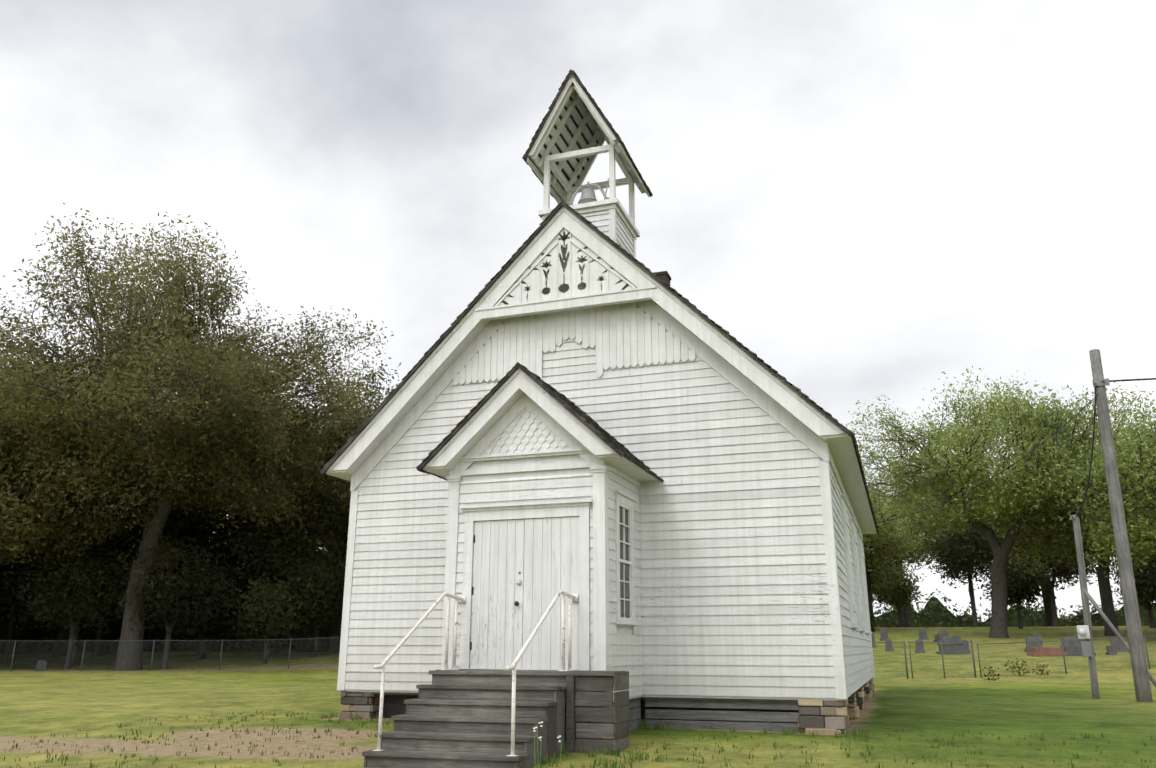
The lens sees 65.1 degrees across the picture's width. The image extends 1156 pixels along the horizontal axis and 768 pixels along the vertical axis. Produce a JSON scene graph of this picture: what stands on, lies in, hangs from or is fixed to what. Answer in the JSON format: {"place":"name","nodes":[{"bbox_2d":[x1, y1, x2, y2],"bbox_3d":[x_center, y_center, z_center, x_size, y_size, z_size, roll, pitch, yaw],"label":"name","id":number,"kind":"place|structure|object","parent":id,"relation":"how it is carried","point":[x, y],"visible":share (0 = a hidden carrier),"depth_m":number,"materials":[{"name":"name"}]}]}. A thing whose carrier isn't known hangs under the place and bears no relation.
{"place":"outdoors","nodes":[
{"label":"outdoors","id":0,"kind":"place"},
{"bbox_2d":[0,626,1155,767],"bbox_3d":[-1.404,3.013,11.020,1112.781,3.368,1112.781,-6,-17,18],"label":"lawn","id":1,"kind":"structure","parent":0,"point":[1058,707],"depth_m":14.09,"materials":[{"name":"green plant"}]},
{"bbox_2d":[0,559,45,619],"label":"sapling wood","id":2,"kind":"object","parent":1,"relation":"on","point":[4,590],"visible":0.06,"depth_m":53.69,"materials":[{"name":"green plant"}]},
{"bbox_2d":[0,541,50,664],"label":"sapling wood","id":3,"kind":"object","parent":1,"relation":"on","point":[11,628],"visible":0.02,"depth_m":52.44,"materials":[{"name":"green plant"}]},
{"bbox_2d":[34,660,46,670],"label":"gravestone","id":4,"kind":"object","parent":1,"relation":"on","point":[39,665],"visible":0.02,"depth_m":42.58,"materials":[{"name":"stone"}]},
{"bbox_2d":[3,533,132,668],"bbox_3d":[-25.796,11.233,46.850,7.047,7.314,6.639,-6,-17,18],"label":"sapling wood","id":5,"kind":"object","parent":1,"relation":"on","point":[58,598],"visible":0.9,"depth_m":46.20,"materials":[{"name":"green plant"}]},
{"bbox_2d":[0,519,142,666],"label":"sapling wood","id":6,"kind":"object","parent":1,"relation":"on","point":[119,541],"visible":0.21,"depth_m":48.08,"materials":[{"name":"green plant"}]},
{"bbox_2d":[0,354,179,583],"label":"tree","id":7,"kind":"object","parent":1,"relation":"on","point":[54,523],"visible":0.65,"depth_m":44.25,"materials":[{"name":"green plant"}]},
{"bbox_2d":[38,480,157,655],"bbox_3d":[-29.209,9.850,57.152,10.369,14.544,11.296,-6,-17,18],"label":"sapling wood","id":8,"kind":"object","parent":1,"relation":"on","point":[97,649],"depth_m":55.50,"materials":[{"name":"brown plant"}]},
{"bbox_2d":[9,383,235,655],"bbox_3d":[-32.059,8.511,58.979,20.511,18.122,20.672,10,-19,-32],"label":"tree","id":9,"kind":"object","parent":1,"relation":"on","point":[61,636],"depth_m":56.65,"materials":[{"name":"green plant"}]},
{"bbox_2d":[94,476,236,587],"bbox_3d":[-25.459,10.421,54.454,11.002,12.122,10.139,1,-16,-5],"label":"sapling wood","id":10,"kind":"object","parent":1,"relation":"on","point":[142,528],"visible":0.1,"depth_m":52.87,"materials":[{"name":"green plant"}]},
{"bbox_2d":[0,637,340,670],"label":"fence posts","id":11,"kind":"object","parent":1,"relation":"on","point":[13,656],"visible":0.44,"depth_m":42.22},
{"bbox_2d":[109,528,242,668],"bbox_3d":[-20.256,10.992,45.610,6.495,7.067,5.902,4,-17,-13],"label":"sapling wood","id":12,"kind":"object","parent":1,"relation":"on","point":[177,592],"visible":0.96,"depth_m":44.94,"materials":[{"name":"green plant"}]},
{"bbox_2d":[0,203,393,670],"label":"tree","id":13,"kind":"object","parent":1,"relation":"on","point":[230,444],"visible":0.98,"depth_m":43.30,"materials":[{"name":"green plant"}]},
{"bbox_2d":[131,490,267,652],"bbox_3d":[-22.993,9.756,55.977,12.444,13.774,10.682,-6,-17,18],"label":"sapling wood","id":14,"kind":"object","parent":1,"relation":"on","point":[198,532],"visible":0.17,"depth_m":53.83,"materials":[{"name":"green plant"}]},
{"bbox_2d":[172,569,246,659],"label":"sapling wood","id":15,"kind":"object","parent":1,"relation":"on","point":[216,626],"visible":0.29,"depth_m":49.35,"materials":[{"name":"green plant"}]},
{"bbox_2d":[219,523,316,652],"bbox_3d":[-19.150,12.075,55.708,6.020,9.109,5.675,5,-17,-16],"label":"sapling wood","id":16,"kind":"object","parent":1,"relation":"on","point":[258,649],"visible":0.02,"depth_m":54.42,"materials":[{"name":"green plant"}]},
{"bbox_2d":[227,573,310,663],"bbox_3d":[-15.911,11.992,46.048,4.384,4.888,4.135,-6,-17,18],"label":"sapling wood","id":17,"kind":"object","parent":1,"relation":"on","point":[267,614],"visible":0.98,"depth_m":45.69,"materials":[{"name":"green plant"}]},
{"bbox_2d":[213,496,344,654],"bbox_3d":[-17.166,10.726,51.792,7.421,9.683,7.229,6,-17,-21],"label":"sapling wood","id":18,"kind":"object","parent":1,"relation":"on","point":[268,560],"visible":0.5,"depth_m":50.66,"materials":[{"name":"green plant"}]},
{"bbox_2d":[190,352,401,652],"bbox_3d":[-14.552,7.061,56.831,18.462,19.385,18.480,9,-18,-27],"label":"tree","id":19,"kind":"object","parent":1,"relation":"on","point":[331,521],"visible":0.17,"depth_m":52.22,"materials":[{"name":"green plant"}]},
{"bbox_2d":[281,547,345,657],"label":"sapling wood","id":20,"kind":"object","parent":1,"relation":"on","point":[324,602],"visible":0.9,"depth_m":47.72,"materials":[{"name":"green plant"}]},
{"bbox_2d":[328,482,350,524],"bbox_3d":[-5.227,8.301,49.772,14.085,13.020,15.849,-6,-17,18],"label":"tree","id":21,"kind":"object","parent":1,"relation":"on","point":[344,496],"depth_m":48.06,"materials":[{"name":"green plant"}]},
{"bbox_2d":[0,537,886,654],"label":"woodland edge","id":22,"kind":"object","parent":1,"relation":"on","point":[26,634],"depth_m":60.80,"materials":[{"name":"green plant"}]},
{"bbox_2d":[373,590,578,755],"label":"handrails","id":23,"kind":"object","parent":1,"relation":"on","point":[573,597],"visible":0.98,"depth_m":10.39,"materials":[{"name":"white metal"}]},
{"bbox_2d":[362,669,628,767],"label":"entrance steps","id":24,"kind":"structure","parent":1,"relation":"on","point":[460,718],"depth_m":9.90,"materials":[{"name":"grey wood"}]},
{"bbox_2d":[533,722,561,767],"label":"white flowers","id":25,"kind":"object","parent":1,"relation":"on","point":[541,743],"visible":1,"depth_m":8.83,"materials":[{"name":"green plant"}]},
{"bbox_2d":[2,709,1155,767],"bbox_3d":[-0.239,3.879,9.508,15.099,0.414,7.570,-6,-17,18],"label":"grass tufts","id":26,"kind":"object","parent":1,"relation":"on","point":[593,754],"visible":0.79,"depth_m":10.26,"materials":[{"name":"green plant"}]},
{"bbox_2d":[326,206,876,698],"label":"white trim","id":27,"kind":"structure","parent":1,"relation":"on","point":[620,328],"depth_m":13.12,"materials":[{"name":"white wood"}]},
{"bbox_2d":[470,535,474,649],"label":"door hinges","id":28,"kind":"object","parent":27,"relation":"attached to","point":[472,594],"depth_m":11.46,"materials":[{"name":"grey"}]},
{"bbox_2d":[471,516,578,670],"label":"door shadow","id":29,"kind":"object","parent":27,"relation":"attached to","point":[523,576],"depth_m":11.38,"materials":[{"name":"black"}]},
{"bbox_2d":[476,408,575,461],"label":"gable shingles","id":30,"kind":"object","parent":27,"relation":"attached to","point":[542,436],"visible":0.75,"depth_m":11.79,"materials":[{"name":"white paint"}]},
{"bbox_2d":[496,228,636,305],"bbox_3d":[-0.205,-1.865,13.937,2.409,1.199,0.024,-6,-17,18],"label":"decorative gable panel","id":31,"kind":"object","parent":27,"relation":"attached to","point":[597,270],"visible":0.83,"depth_m":13.89,"materials":[{"name":"white wood"}]},
{"bbox_2d":[527,75,648,258],"bbox_3d":[0.211,-3.087,15.550,1.626,4.027,1.926,-6,-17,18],"label":"belfry","id":32,"kind":"object","parent":27,"relation":"on","point":[572,151],"visible":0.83,"depth_m":15.43,"materials":[{"name":"white wood"}]},
{"bbox_2d":[568,178,608,205],"bbox_3d":[0.219,-3.149,15.510,0.871,0.788,0.380,-6,-17,18],"label":"church bell","id":33,"kind":"object","parent":32,"relation":"on","point":[588,194],"visible":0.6,"depth_m":15.48,"materials":[{"name":"metal"}]},
{"bbox_2d":[580,210,633,256],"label":"bell tower clapboards","id":34,"kind":"object","parent":32,"relation":"attached to","point":[599,220],"visible":0.06,"depth_m":14.79,"materials":[{"name":"white wood"}]},
{"bbox_2d":[320,69,878,535],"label":"roof wood shingles","id":35,"kind":"object","parent":27,"relation":"on","point":[594,427],"visible":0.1,"depth_m":13.53,"materials":[{"name":"grey wood"}]},
{"bbox_2d":[654,271,670,284],"bbox_3d":[1.821,-1.502,19.886,0.420,1.900,0.420,-6,-17,18],"label":"chimney","id":36,"kind":"object","parent":35,"relation":"on","point":[664,276],"visible":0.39,"depth_m":19.93,"materials":[{"name":"brick"}]},
{"bbox_2d":[619,506,629,617],"bbox_3d":[-0.397,2.415,12.141,2.096,1.490,0.580,-6,-17,18],"label":"window glass","id":37,"kind":"object","parent":27,"relation":"attached to","point":[627,612],"depth_m":11.84,"materials":[{"name":"grey"}]},
{"bbox_2d":[338,679,874,739],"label":"foundation stone piers","id":38,"kind":"structure","parent":1,"relation":"on","point":[829,717],"depth_m":11.40,"materials":[{"name":"beige stone"}]},
{"bbox_2d":[340,306,872,702],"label":"church wall","id":39,"kind":"structure","parent":38,"relation":"on","point":[624,629],"depth_m":11.69,"materials":[{"name":"white wood"}]},
{"bbox_2d":[469,517,578,669],"bbox_3d":[-0.662,2.588,11.223,1.440,1.824,0.033,-6,-17,18],"label":"double door","id":40,"kind":"structure","parent":39,"relation":"in","point":[541,555],"depth_m":11.23,"materials":[{"name":"white wood"}]},
{"bbox_2d":[345,323,873,699],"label":"church clapboards","id":41,"kind":"object","parent":39,"relation":"attached to","point":[717,613],"visible":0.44,"depth_m":12.48,"materials":[{"name":"white wood"}]},
{"bbox_2d":[614,490,871,633],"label":"windows","id":42,"kind":"structure","parent":39,"relation":"in","point":[624,501],"depth_m":12.36,"materials":[{"name":"white wood"}]},
{"bbox_2d":[346,678,872,739],"bbox_3d":[1.325,5.763,16.301,7.260,0.700,12.130,-6,-17,18],"label":"church underfloor","id":43,"kind":"object","parent":1,"relation":"on","point":[393,704],"visible":0.12,"depth_m":12.22,"materials":[{"name":"grey wood"}]},
{"bbox_2d":[613,699,799,732],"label":"foundation skirting boards","id":44,"kind":"object","parent":1,"relation":"on","point":[634,713],"visible":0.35,"depth_m":11.73,"materials":[{"name":"grey wood"}]},
{"bbox_2d":[871,633,875,647],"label":"gravestone","id":45,"kind":"object","parent":1,"relation":"on","point":[873,640],"visible":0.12,"depth_m":45.04,"materials":[{"name":"grey stone"}]},
{"bbox_2d":[880,627,887,640],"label":"gravestone","id":46,"kind":"object","parent":1,"relation":"on","point":[884,633],"visible":0.73,"depth_m":51.67,"materials":[{"name":"stone"}]},
{"bbox_2d":[870,543,906,604],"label":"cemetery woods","id":47,"kind":"object","parent":1,"relation":"on","point":[877,578],"visible":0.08,"depth_m":81.69,"materials":[{"name":"green plant"}]},
{"bbox_2d":[885,639,893,650],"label":"gravestone","id":48,"kind":"object","parent":1,"relation":"on","point":[889,644],"visible":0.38,"depth_m":41.73,"materials":[{"name":"stone"}]},
{"bbox_2d":[872,641,908,678],"bbox_3d":[9.786,9.537,31.081,3.031,1.361,0.066,0,-16,-1],"label":"wire fence","id":49,"kind":"object","parent":1,"relation":"on","point":[905,656],"visible":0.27,"depth_m":31.12,"materials":[{"name":"grey metal"}]},
{"bbox_2d":[862,472,935,580],"bbox_3d":[18.424,11.746,67.342,15.205,13.550,15.789,-6,-17,18],"label":"tree","id":50,"kind":"object","parent":1,"relation":"on","point":[879,541],"visible":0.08,"depth_m":64.64,"materials":[{"name":"green plant"}]},
{"bbox_2d":[870,558,928,626],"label":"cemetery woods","id":51,"kind":"object","parent":1,"relation":"on","point":[895,590],"visible":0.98,"depth_m":74.94,"materials":[{"name":"green plant"}]},
{"bbox_2d":[869,482,945,626],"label":"tree","id":52,"kind":"object","parent":1,"relation":"on","point":[905,620],"visible":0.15,"depth_m":78.74,"materials":[{"name":"green plant"}]},
{"bbox_2d":[915,639,925,652],"bbox_3d":[15.103,11.652,40.012,0.409,0.720,0.224,-2,-17,8],"label":"gravestone","id":53,"kind":"object","parent":1,"relation":"on","point":[920,649],"visible":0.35,"depth_m":39.96,"materials":[{"name":"grey stone"}]},
{"bbox_2d":[918,628,928,639],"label":"gravestone","id":54,"kind":"object","parent":1,"relation":"on","point":[922,632],"visible":0.83,"depth_m":51.77,"materials":[{"name":"stone"}]},
{"bbox_2d":[933,634,938,642],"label":"gravestone","id":55,"kind":"object","parent":1,"relation":"on","point":[936,636],"visible":0.38,"depth_m":48.79,"materials":[{"name":"stone"}]},
{"bbox_2d":[908,640,976,678],"bbox_3d":[12.537,9.521,31.138,2.246,1.381,0.065,1,-16,-2],"label":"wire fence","id":56,"kind":"object","parent":1,"relation":"on","point":[942,651],"visible":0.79,"depth_m":31.16,"materials":[{"name":"grey metal"}]},
{"bbox_2d":[937,631,948,642],"bbox_3d":[19.578,13.589,48.468,0.608,0.752,0.292,2,-15,1],"label":"gravestone","id":57,"kind":"object","parent":1,"relation":"on","point":[941,634],"visible":0.58,"depth_m":48.43,"materials":[{"name":"stone"}]},
{"bbox_2d":[942,636,953,642],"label":"gravestone","id":58,"kind":"object","parent":1,"relation":"on","point":[947,638],"visible":0.38,"depth_m":40.10,"materials":[{"name":"grey stone"}]},
{"bbox_2d":[936,643,969,654],"bbox_3d":[16.057,11.425,38.841,1.215,0.580,0.736,-4,-16,7],"label":"gravestone","id":59,"kind":"object","parent":1,"relation":"on","point":[952,652],"depth_m":38.63,"materials":[{"name":"stone"}]},
{"bbox_2d":[951,636,960,642],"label":"gravestone","id":60,"kind":"object","parent":1,"relation":"on","point":[956,638],"visible":0.4,"depth_m":46.09,"materials":[{"name":"stone"}]},
{"bbox_2d":[912,517,1014,626],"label":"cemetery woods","id":61,"kind":"object","parent":1,"relation":"on","point":[958,556],"visible":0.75,"depth_m":70.69,"materials":[{"name":"green plant"}]},
{"bbox_2d":[961,640,970,652],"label":"gravestone","id":62,"kind":"object","parent":1,"relation":"on","point":[967,646],"visible":0.25,"depth_m":39.81,"materials":[{"name":"stone"}]},
{"bbox_2d":[846,366,1155,637],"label":"tree","id":63,"kind":"object","parent":1,"relation":"on","point":[963,466],"visible":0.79,"depth_m":52.34,"materials":[{"name":"green plant"}]},
{"bbox_2d":[873,589,1155,626],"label":"woodland","id":64,"kind":"object","parent":1,"relation":"on","point":[935,612],"visible":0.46,"depth_m":120.69,"materials":[{"name":"green plant"}]},
{"bbox_2d":[979,658,1049,680],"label":"shrubs","id":65,"kind":"object","parent":1,"relation":"on","point":[1013,671],"visible":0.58,"depth_m":31.10,"materials":[{"name":"green plant"}]},
{"bbox_2d":[974,549,1056,628],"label":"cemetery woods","id":66,"kind":"object","parent":1,"relation":"on","point":[1020,587],"visible":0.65,"depth_m":65.10,"materials":[{"name":"green plant"}]},
{"bbox_2d":[931,483,1114,626],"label":"tree","id":67,"kind":"object","parent":1,"relation":"on","point":[1047,613],"visible":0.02,"depth_m":71.67,"materials":[{"name":"green plant"}]},
{"bbox_2d":[1024,637,1041,651],"bbox_3d":[19.879,11.414,39.452,0.769,0.740,0.304,0,-18,8],"label":"gravestone","id":68,"kind":"object","parent":1,"relation":"on","point":[1033,640],"visible":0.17,"depth_m":39.41,"materials":[{"name":"grey stone"}]},
{"bbox_2d":[1026,647,1067,656],"bbox_3d":[19.003,10.905,36.710,1.302,0.430,0.832,-3,-17,7],"label":"gravestone","id":69,"kind":"object","parent":1,"relation":"on","point":[1042,654],"depth_m":36.43,"materials":[{"name":"red stone"}]},
{"bbox_2d":[1000,521,1110,626],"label":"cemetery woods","id":70,"kind":"object","parent":1,"relation":"on","point":[1064,572],"visible":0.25,"depth_m":69.03,"materials":[{"name":"green plant"}]},
{"bbox_2d":[965,397,1155,635],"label":"tree","id":71,"kind":"object","parent":1,"relation":"on","point":[1054,533],"visible":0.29,"depth_m":53.85,"materials":[{"name":"green plant"}]},
{"bbox_2d":[977,635,1155,676],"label":"wire fence","id":72,"kind":"object","parent":1,"relation":"on","point":[1063,656],"visible":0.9,"depth_m":31.44,"materials":[{"name":"grey metal"}]},
{"bbox_2d":[1061,636,1079,645],"bbox_3d":[21.636,11.445,39.679,0.893,0.740,0.368,-3,-18,7],"label":"gravestone","id":73,"kind":"object","parent":1,"relation":"on","point":[1071,638],"visible":0.33,"depth_m":39.62,"materials":[{"name":"grey stone"}]},
{"bbox_2d":[1060,645,1095,655],"bbox_3d":[20.180,10.879,36.727,1.215,0.480,0.832,0,-15,8],"label":"gravestone","id":74,"kind":"object","parent":1,"relation":"on","point":[1075,648],"depth_m":36.51,"materials":[{"name":"stone"}]},
{"bbox_2d":[1072,515,1099,698],"bbox_3d":[11.008,4.934,19.624,0.262,4.184,0.140,-6,-17,18],"label":"short post","id":75,"kind":"object","parent":1,"relation":"on","point":[1096,695],"visible":0.77,"depth_m":19.63,"materials":[{"name":"grey wood"}]},
{"bbox_2d":[1076,625,1089,638],"bbox_3d":[10.861,5.334,19.461,0.220,0.280,0.100,-6,-17,18],"label":"meter box","id":76,"kind":"object","parent":75,"relation":"attached to","point":[1086,628],"visible":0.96,"depth_m":19.41,"materials":[{"name":"grey metal"}]},
{"bbox_2d":[1078,628,1086,635],"bbox_3d":[10.800,5.310,19.380,0.160,0.156,0.100,-6,-17,18],"label":"electric meter","id":77,"kind":"object","parent":76,"relation":"attached to","point":[1082,632],"visible":1,"depth_m":19.35,"materials":[{"name":"clear glass"}]},
{"bbox_2d":[1050,442,1154,554],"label":"tree","id":78,"kind":"object","parent":1,"relation":"on","point":[1105,512],"depth_m":53.10,"materials":[{"name":"green plant"}]},
{"bbox_2d":[1105,646,1116,654],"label":"gravestone","id":79,"kind":"object","parent":1,"relation":"on","point":[1109,648],"depth_m":36.77,"materials":[{"name":"stone"}]},
{"bbox_2d":[1110,637,1126,651],"bbox_3d":[23.109,11.211,38.764,0.570,0.740,0.304,-3,-17,7],"label":"gravestone","id":80,"kind":"object","parent":1,"relation":"on","point":[1120,644],"visible":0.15,"depth_m":38.69,"materials":[{"name":"grey stone"}]},
{"bbox_2d":[1082,589,1155,686],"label":"diagonal pole brace","id":81,"kind":"object","parent":1,"relation":"on","point":[1110,624],"visible":0.83,"depth_m":19.16,"materials":[{"name":"grey wood"}]},
{"bbox_2d":[1089,349,1152,701],"bbox_3d":[11.406,3.007,19.105,0.398,7.805,0.290,-6,-17,18],"label":"utility pole","id":82,"kind":"object","parent":1,"relation":"on","point":[1142,686],"visible":0.96,"depth_m":18.90,"materials":[{"name":"grey wood"}]},
{"bbox_2d":[877,378,1155,522],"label":"utility wires","id":83,"kind":"object","parent":82,"relation":"attached to","point":[1050,437],"visible":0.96,"depth_m":19.88,"materials":[{"name":"black rubber"}]},
{"bbox_2d":[1070,378,1109,519],"bbox_3d":[11.200,1.442,19.922,1.367,2.938,0.289,-30,-34,60],"label":"utility pole hardware","id":84,"kind":"object","parent":82,"relation":"attached to","point":[1101,382],"visible":1,"depth_m":19.83,"materials":[{"name":"grey metal"}]},
{"bbox_2d":[1109,556,1155,627],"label":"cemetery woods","id":85,"kind":"object","parent":1,"relation":"on","point":[1145,584],"visible":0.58,"depth_m":63.16,"materials":[{"name":"green plant"}]},
{"bbox_2d":[1115,546,1155,583],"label":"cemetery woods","id":86,"kind":"object","parent":1,"relation":"on","point":[1154,567],"visible":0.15,"depth_m":63.08,"materials":[{"name":"green plant"}]},
{"bbox_2d":[0,0,1155,621],"label":"sky","id":87,"kind":"structure","parent":0,"point":[874,199],"materials":[{"name":"white"}]},
{"bbox_2d":[1015,392,1155,576],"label":"tree","id":88,"kind":"object","parent":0,"point":[1137,480],"visible":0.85,"depth_m":45.13,"materials":[{"name":"green plant"}]},
{"bbox_2d":[1078,518,1094,693],"bbox_3d":[10.937,4.755,19.583,0.354,3.700,0.104,-6,-17,18],"label":"conduit","id":89,"kind":"object","parent":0,"point":[1086,649],"visible":0.98,"depth_m":19.33,"materials":[{"name":"grey metal"}]}
]}

